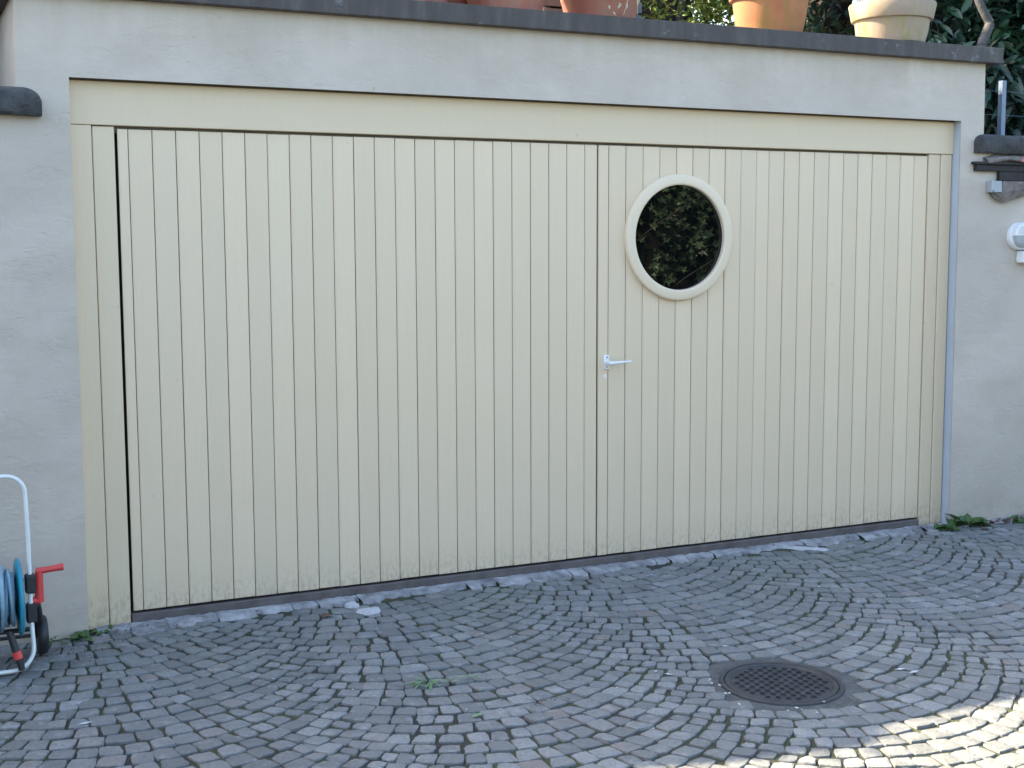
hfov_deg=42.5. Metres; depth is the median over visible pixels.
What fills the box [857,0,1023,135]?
laurel shrub
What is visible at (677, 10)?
conifer bush
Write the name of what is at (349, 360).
door leaf
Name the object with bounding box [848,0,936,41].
flower pot
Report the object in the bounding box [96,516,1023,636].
mortar strip
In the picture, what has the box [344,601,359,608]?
mortar spill
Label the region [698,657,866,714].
manhole cover
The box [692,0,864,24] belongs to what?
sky
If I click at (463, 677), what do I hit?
grass tuft
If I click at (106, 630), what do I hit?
weed plant
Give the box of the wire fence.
[984,80,1023,134]
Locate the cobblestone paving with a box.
[0,521,1023,767]
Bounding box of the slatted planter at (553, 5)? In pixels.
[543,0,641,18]
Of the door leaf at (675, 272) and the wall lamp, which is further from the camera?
the wall lamp
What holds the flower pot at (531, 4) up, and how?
on the garage building
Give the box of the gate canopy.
[971,154,1023,201]
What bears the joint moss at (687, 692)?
on the cobblestone paving
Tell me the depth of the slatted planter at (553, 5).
7.16 m
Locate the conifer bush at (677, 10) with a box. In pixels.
[638,0,734,25]
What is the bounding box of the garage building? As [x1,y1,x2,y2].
[0,0,1003,640]
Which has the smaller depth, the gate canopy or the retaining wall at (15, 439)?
the retaining wall at (15, 439)
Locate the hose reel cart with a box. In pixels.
[0,474,63,674]
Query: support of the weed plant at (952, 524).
on the cobblestone paving
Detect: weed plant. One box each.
[69,630,91,641]
[92,625,113,635]
[933,516,964,530]
[947,513,992,527]
[1010,515,1023,523]
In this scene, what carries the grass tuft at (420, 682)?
on the cobblestone paving
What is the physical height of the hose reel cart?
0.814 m
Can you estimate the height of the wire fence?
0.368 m
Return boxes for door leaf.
[117,129,596,610]
[596,145,756,555]
[750,150,926,536]
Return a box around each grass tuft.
[394,675,452,689]
[444,673,483,681]
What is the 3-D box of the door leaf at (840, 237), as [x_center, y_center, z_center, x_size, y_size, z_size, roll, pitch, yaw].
[1.917,-0.241,7.692,1.236,2.185,0.017,-3,7,-25]
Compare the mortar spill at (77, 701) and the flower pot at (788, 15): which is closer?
the mortar spill at (77, 701)
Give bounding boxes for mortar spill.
[64,698,90,704]
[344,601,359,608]
[356,607,380,614]
[786,546,828,550]
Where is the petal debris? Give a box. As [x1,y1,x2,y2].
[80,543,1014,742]
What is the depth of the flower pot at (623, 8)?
6.75 m
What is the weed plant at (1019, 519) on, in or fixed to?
on the cobblestone paving
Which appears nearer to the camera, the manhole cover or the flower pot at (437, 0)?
the manhole cover
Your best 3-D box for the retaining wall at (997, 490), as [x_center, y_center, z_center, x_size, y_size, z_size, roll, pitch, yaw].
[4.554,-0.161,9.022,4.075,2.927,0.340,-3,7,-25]
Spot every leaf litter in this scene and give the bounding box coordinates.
[8,638,123,666]
[977,515,1022,525]
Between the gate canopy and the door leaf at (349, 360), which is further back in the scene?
the gate canopy
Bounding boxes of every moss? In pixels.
[3,548,1022,766]
[49,635,78,645]
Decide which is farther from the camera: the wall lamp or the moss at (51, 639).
the wall lamp
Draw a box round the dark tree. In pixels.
[703,0,863,35]
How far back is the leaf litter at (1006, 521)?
8.19 m
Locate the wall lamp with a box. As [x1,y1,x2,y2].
[1006,223,1023,262]
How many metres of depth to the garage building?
6.61 m
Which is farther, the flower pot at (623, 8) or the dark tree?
the dark tree
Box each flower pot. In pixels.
[422,0,447,1]
[447,0,465,3]
[466,0,544,9]
[561,0,639,17]
[729,0,810,31]
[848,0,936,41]
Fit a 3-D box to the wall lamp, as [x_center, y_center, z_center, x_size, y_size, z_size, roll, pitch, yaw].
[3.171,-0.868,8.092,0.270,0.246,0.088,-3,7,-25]
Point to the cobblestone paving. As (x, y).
(656, 589)
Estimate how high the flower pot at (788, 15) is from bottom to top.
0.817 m
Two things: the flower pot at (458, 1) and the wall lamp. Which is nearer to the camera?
the flower pot at (458, 1)
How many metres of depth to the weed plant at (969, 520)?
8.08 m
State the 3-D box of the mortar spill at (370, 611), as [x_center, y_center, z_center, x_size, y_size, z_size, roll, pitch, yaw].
[-0.681,1.082,6.265,0.133,0.013,0.099,-3,7,-25]
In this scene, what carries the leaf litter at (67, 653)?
on the cobblestone paving
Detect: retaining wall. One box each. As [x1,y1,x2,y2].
[0,86,41,646]
[971,134,1023,519]
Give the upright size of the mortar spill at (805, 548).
0.013 m
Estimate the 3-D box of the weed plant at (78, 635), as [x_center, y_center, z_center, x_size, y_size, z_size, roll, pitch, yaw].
[-1.914,1.115,5.822,0.101,0.032,0.121,-3,7,-25]

